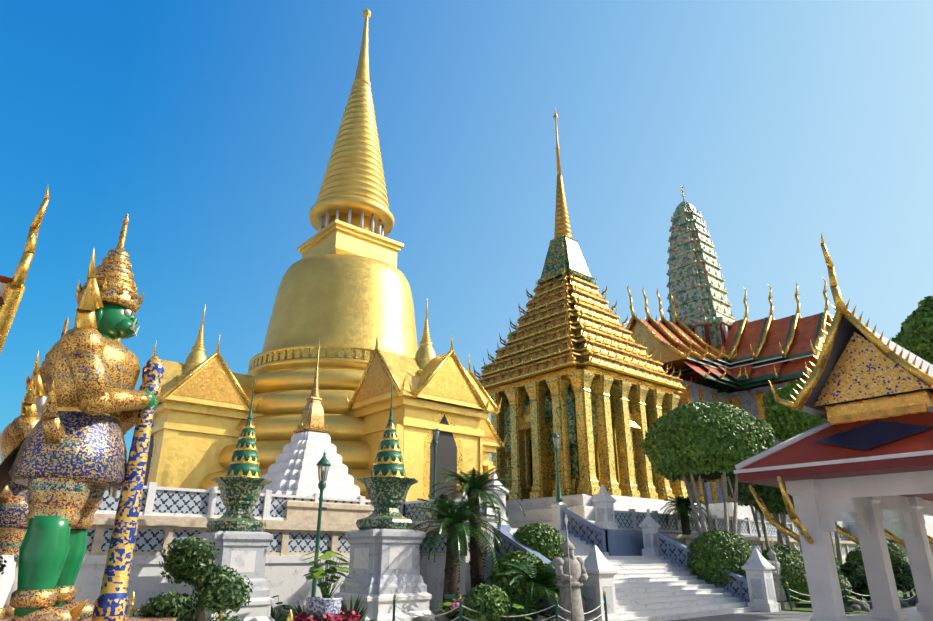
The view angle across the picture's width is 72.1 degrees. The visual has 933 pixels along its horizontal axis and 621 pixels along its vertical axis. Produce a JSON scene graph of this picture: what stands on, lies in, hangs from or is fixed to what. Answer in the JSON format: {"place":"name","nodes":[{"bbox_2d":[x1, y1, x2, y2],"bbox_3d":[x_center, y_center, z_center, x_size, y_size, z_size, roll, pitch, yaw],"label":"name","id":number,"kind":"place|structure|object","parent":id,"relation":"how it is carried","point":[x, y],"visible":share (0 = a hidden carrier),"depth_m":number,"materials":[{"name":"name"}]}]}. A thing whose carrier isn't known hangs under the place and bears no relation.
{"place":"outdoors","nodes":[
{"label":"outdoors","id":0,"kind":"place"},
{"bbox_2d":[0,185,49,353],"bbox_3d":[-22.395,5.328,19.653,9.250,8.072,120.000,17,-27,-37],"label":"gate roof","id":1,"kind":"structure","parent":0,"point":[12,289],"depth_m":10.72,"materials":[{"name":"gold paint"}]},
{"bbox_2d":[0,0,932,463],"label":"sky","id":2,"kind":"structure","parent":0,"point":[214,125],"materials":[{"name":"blue"}]},
{"bbox_2d":[668,606,915,620],"bbox_3d":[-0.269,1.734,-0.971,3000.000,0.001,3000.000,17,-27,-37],"label":"ground","id":3,"kind":"structure","parent":0,"point":[781,615],"depth_m":22.61,"materials":[{"name":"grey stone"}]},
{"bbox_2d":[0,555,6,574],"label":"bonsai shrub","id":4,"kind":"object","parent":3,"relation":"on","point":[2,565],"visible":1,"depth_m":8.68,"materials":[{"name":"green plant"}]},
{"bbox_2d":[0,317,68,619],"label":"guardian statue","id":5,"kind":"object","parent":3,"relation":"on","point":[14,509],"visible":0.27,"depth_m":12.33,"materials":[{"name":"paint"}]},
{"bbox_2d":[0,213,176,620],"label":"guardian statue","id":6,"kind":"object","parent":3,"relation":"on","point":[66,462],"visible":1,"depth_m":8.93,"materials":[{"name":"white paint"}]},
{"bbox_2d":[137,536,252,620],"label":"topiary tree","id":7,"kind":"object","parent":3,"relation":"on","point":[218,587],"visible":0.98,"depth_m":10.26,"materials":[{"name":"green plant"}]},
{"bbox_2d":[128,592,293,620],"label":"brass barrier","id":8,"kind":"object","parent":3,"relation":"on","point":[289,616],"visible":0.48,"depth_m":13.83,"materials":[{"name":"gold metal"}]},
{"bbox_2d":[187,378,274,620],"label":"ornamental urn pedestal","id":9,"kind":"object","parent":3,"relation":"on","point":[239,537],"depth_m":17.48,"materials":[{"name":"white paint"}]},
{"bbox_2d":[311,451,330,596],"bbox_3d":[-4.159,6.366,17.961,0.420,4.920,0.420,17,-27,-37],"label":"lamp","id":10,"kind":"object","parent":3,"relation":"on","point":[323,464],"visible":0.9,"depth_m":18.31,"materials":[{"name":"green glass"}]},
{"bbox_2d":[334,382,434,620],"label":"ornamental urn pedestal","id":11,"kind":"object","parent":3,"relation":"on","point":[385,540],"depth_m":18.70,"materials":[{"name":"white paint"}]},
{"bbox_2d":[403,495,511,619],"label":"cycad palm","id":12,"kind":"object","parent":3,"relation":"on","point":[453,523],"visible":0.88,"depth_m":19.79,"materials":[{"name":"green plant"}]},
{"bbox_2d":[428,467,525,588],"bbox_3d":[0.300,7.577,21.074,3.051,4.914,2.984,7,-22,-17],"label":"cycad palm","id":13,"kind":"object","parent":3,"relation":"on","point":[472,483],"visible":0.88,"depth_m":21.23,"materials":[{"name":"green plant"}]},
{"bbox_2d":[462,583,511,620],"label":"topiary ball","id":14,"kind":"object","parent":3,"relation":"on","point":[487,602],"visible":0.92,"depth_m":16.66,"materials":[{"name":"green plant"}]},
{"bbox_2d":[72,473,932,619],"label":"terrace","id":15,"kind":"structure","parent":3,"relation":"on","point":[167,515],"depth_m":20.70,"materials":[{"name":"white stone"}]},
{"bbox_2d":[261,339,372,522],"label":"white chedi","id":16,"kind":"structure","parent":15,"relation":"on","point":[293,470],"depth_m":23.95,"materials":[{"name":"white paint"}]},
{"bbox_2d":[139,8,505,500],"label":"golden chedi","id":17,"kind":"structure","parent":15,"relation":"on","point":[344,295],"depth_m":32.78,"materials":[{"name":"gold metal"}]},
{"bbox_2d":[432,428,439,498],"bbox_3d":[-1.444,7.455,29.362,0.420,4.820,0.420,17,-27,-37],"label":"lamp","id":18,"kind":"object","parent":15,"relation":"on","point":[436,433],"visible":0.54,"depth_m":29.71,"materials":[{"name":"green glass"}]},
{"bbox_2d":[473,109,706,528],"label":"temple building","id":19,"kind":"structure","parent":15,"relation":"on","point":[585,377],"depth_m":48.46,"materials":[{"name":"gold metal"}]},
{"bbox_2d":[624,184,932,542],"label":"temple","id":20,"kind":"structure","parent":15,"relation":"on","point":[709,345],"depth_m":62.72,"materials":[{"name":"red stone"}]},
{"bbox_2d":[490,550,544,585],"bbox_3d":[1.694,8.695,20.198,1.925,2.175,1.928,17,-27,-37],"label":"topiary ball","id":21,"kind":"object","parent":3,"relation":"on","point":[516,557],"visible":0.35,"depth_m":20.05,"materials":[{"name":"green plant"}]},
{"bbox_2d":[131,550,917,620],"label":"garden bed plants","id":22,"kind":"object","parent":3,"relation":"on","point":[326,606],"visible":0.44,"depth_m":16.98,"materials":[{"name":"green plant"}]},
{"bbox_2d":[495,572,545,615],"bbox_3d":[1.510,8.455,18.710,1.577,1.557,1.608,17,-27,-37],"label":"topiary ball","id":23,"kind":"object","parent":22,"relation":"on","point":[504,584],"visible":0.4,"depth_m":18.30,"materials":[{"name":"green plant"}]},
{"bbox_2d":[761,544,803,561],"bbox_3d":[14.142,11.693,28.516,2.022,2.540,2.057,17,-27,-37],"label":"topiary ball","id":24,"kind":"object","parent":22,"relation":"on","point":[782,548],"visible":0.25,"depth_m":28.46,"materials":[{"name":"green plant"}]},
{"bbox_2d":[834,556,841,565],"bbox_3d":[17.502,12.977,31.399,1.902,2.209,1.902,17,-27,-37],"label":"bush","id":25,"kind":"object","parent":22,"relation":"on","point":[838,562],"visible":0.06,"depth_m":31.06,"materials":[{"name":"green plant"}]},
{"bbox_2d":[836,564,843,575],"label":"topiary ball","id":26,"kind":"object","parent":22,"relation":"on","point":[839,570],"visible":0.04,"depth_m":27.85,"materials":[{"name":"green plant"}]},
{"bbox_2d":[837,572,851,602],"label":"topiary ball","id":27,"kind":"object","parent":22,"relation":"on","point":[842,579],"visible":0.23,"depth_m":26.18,"materials":[{"name":"green plant"}]},
{"bbox_2d":[845,547,863,566],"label":"topiary ball","id":28,"kind":"object","parent":22,"relation":"on","point":[855,554],"visible":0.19,"depth_m":31.97,"materials":[{"name":"green plant"}]},
{"bbox_2d":[843,565,865,600],"bbox_3d":[17.905,12.513,29.409,1.598,1.648,1.574,17,-27,-37],"label":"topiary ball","id":29,"kind":"object","parent":22,"relation":"on","point":[861,568],"visible":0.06,"depth_m":29.16,"materials":[{"name":"green plant"}]},
{"bbox_2d":[858,583,870,600],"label":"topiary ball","id":30,"kind":"object","parent":22,"relation":"on","point":[863,589],"visible":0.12,"depth_m":27.45,"materials":[{"name":"green plant"}]},
{"bbox_2d":[886,541,906,562],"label":"topiary ball","id":31,"kind":"object","parent":22,"relation":"on","point":[895,550],"visible":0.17,"depth_m":35.08,"materials":[{"name":"green plant"}]},
{"bbox_2d":[900,564,913,596],"bbox_3d":[20.976,12.924,30.466,1.298,1.671,1.316,17,-27,-37],"label":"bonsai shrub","id":32,"kind":"object","parent":22,"relation":"on","point":[905,567],"visible":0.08,"depth_m":30.27,"materials":[{"name":"green plant"}]},
{"bbox_2d":[902,562,916,595],"bbox_3d":[22.628,13.646,32.489,1.585,1.741,1.584,17,-27,-37],"label":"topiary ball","id":33,"kind":"object","parent":22,"relation":"on","point":[913,585],"visible":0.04,"depth_m":32.29,"materials":[{"name":"green plant"}]},
{"bbox_2d":[486,560,586,620],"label":"cycad palm","id":34,"kind":"object","parent":3,"relation":"on","point":[542,575],"visible":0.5,"depth_m":18.44,"materials":[{"name":"green plant"}]},
{"bbox_2d":[513,522,564,560],"bbox_3d":[2.495,8.973,22.231,2.127,3.114,2.120,17,-27,-37],"label":"topiary ball","id":35,"kind":"object","parent":3,"relation":"on","point":[547,542],"visible":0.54,"depth_m":21.89,"materials":[{"name":"green plant"}]},
{"bbox_2d":[552,513,587,620],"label":"stone guardian","id":36,"kind":"object","parent":3,"relation":"on","point":[570,571],"visible":1,"depth_m":17.37,"materials":[{"name":"grey stone"}]},
{"bbox_2d":[457,496,780,620],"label":"stairs","id":37,"kind":"structure","parent":3,"relation":"on","point":[657,580],"depth_m":24.76,"materials":[{"name":"white stone"}]},
{"bbox_2d":[552,429,562,501],"bbox_3d":[4.481,7.591,31.670,0.420,3.520,0.420,17,-27,-37],"label":"lamp","id":38,"kind":"object","parent":37,"relation":"on","point":[555,437],"visible":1,"depth_m":31.64,"materials":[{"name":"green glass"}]},
{"bbox_2d":[392,582,915,620],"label":"chain barrier","id":39,"kind":"object","parent":3,"relation":"on","point":[460,606],"visible":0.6,"depth_m":16.84,"materials":[{"name":"dark green painted metal"},{"name":"grey metal"}]},
{"bbox_2d":[660,495,708,534],"bbox_3d":[10.917,11.596,31.521,2.392,4.875,2.381,17,-27,-37],"label":"cycad palm","id":40,"kind":"object","parent":3,"relation":"on","point":[681,506],"visible":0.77,"depth_m":31.79,"materials":[{"name":"green plant"}]},
{"bbox_2d":[640,401,775,534],"bbox_3d":[11.663,8.821,30.162,5.970,9.122,5.907,17,-27,-37],"label":"ficus tree","id":41,"kind":"object","parent":3,"relation":"on","point":[699,442],"visible":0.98,"depth_m":29.42,"materials":[{"name":"green plant"}]},
{"bbox_2d":[685,530,752,586],"bbox_3d":[10.918,10.970,27.381,3.020,3.077,3.004,17,-27,-37],"label":"topiary ball","id":42,"kind":"object","parent":3,"relation":"on","point":[718,552],"visible":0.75,"depth_m":26.63,"materials":[{"name":"green plant"}]},
{"bbox_2d":[727,477,785,547],"bbox_3d":[16.745,11.650,35.508,4.357,7.661,4.266,17,-27,-37],"label":"ficus tree","id":43,"kind":"object","parent":3,"relation":"on","point":[743,498],"visible":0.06,"depth_m":35.52,"materials":[{"name":"plant"}]},
{"bbox_2d":[740,482,810,600],"bbox_3d":[15.905,10.500,31.424,3.845,6.878,3.595,3,-21,-9],"label":"ficus tree","id":44,"kind":"object","parent":3,"relation":"on","point":[771,497],"visible":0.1,"depth_m":31.10,"materials":[{"name":"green plant"}]},
{"bbox_2d":[767,534,794,608],"bbox_3d":[12.557,10.605,26.209,1.054,2.917,0.924,17,-27,-37],"label":"stone guardian","id":45,"kind":"object","parent":3,"relation":"on","point":[781,598],"visible":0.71,"depth_m":25.79,"materials":[{"name":"grey stone"}]},
{"bbox_2d":[764,552,809,602],"bbox_3d":[13.224,11.209,26.715,2.247,2.152,2.251,17,-27,-37],"label":"topiary ball","id":46,"kind":"object","parent":3,"relation":"on","point":[792,567],"visible":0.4,"depth_m":25.95,"materials":[{"name":"green plant"}]},
{"bbox_2d":[762,380,842,563],"bbox_3d":[19.229,9.483,35.245,4.514,11.508,4.389,17,-27,-37],"label":"ficus tree","id":47,"kind":"object","parent":3,"relation":"on","point":[785,422],"visible":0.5,"depth_m":35.53,"materials":[{"name":"green plant"}]},
{"bbox_2d":[839,560,867,600],"bbox_3d":[16.932,11.831,27.863,1.499,1.843,1.651,2,-21,-5],"label":"bush","id":48,"kind":"object","parent":3,"relation":"on","point":[857,578],"visible":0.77,"depth_m":27.76,"materials":[{"name":"green plant"}]},
{"bbox_2d":[890,558,913,598],"bbox_3d":[19.587,12.165,28.861,1.553,1.932,1.641,2,-21,-6],"label":"bush","id":49,"kind":"object","parent":3,"relation":"on","point":[903,582],"visible":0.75,"depth_m":28.73,"materials":[{"name":"green plant"}]},
{"bbox_2d":[891,296,932,364],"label":"tree","id":50,"kind":"object","parent":3,"relation":"on","point":[914,335],"visible":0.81,"depth_m":28.23,"materials":[{"name":"green plant"}]},
{"bbox_2d":[733,233,932,620],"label":"pavilion","id":51,"kind":"structure","parent":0,"point":[863,455],"depth_m":10.89,"materials":[{"name":"white"},{"name":"white plaster"},{"name":"red glazed roof tile"}]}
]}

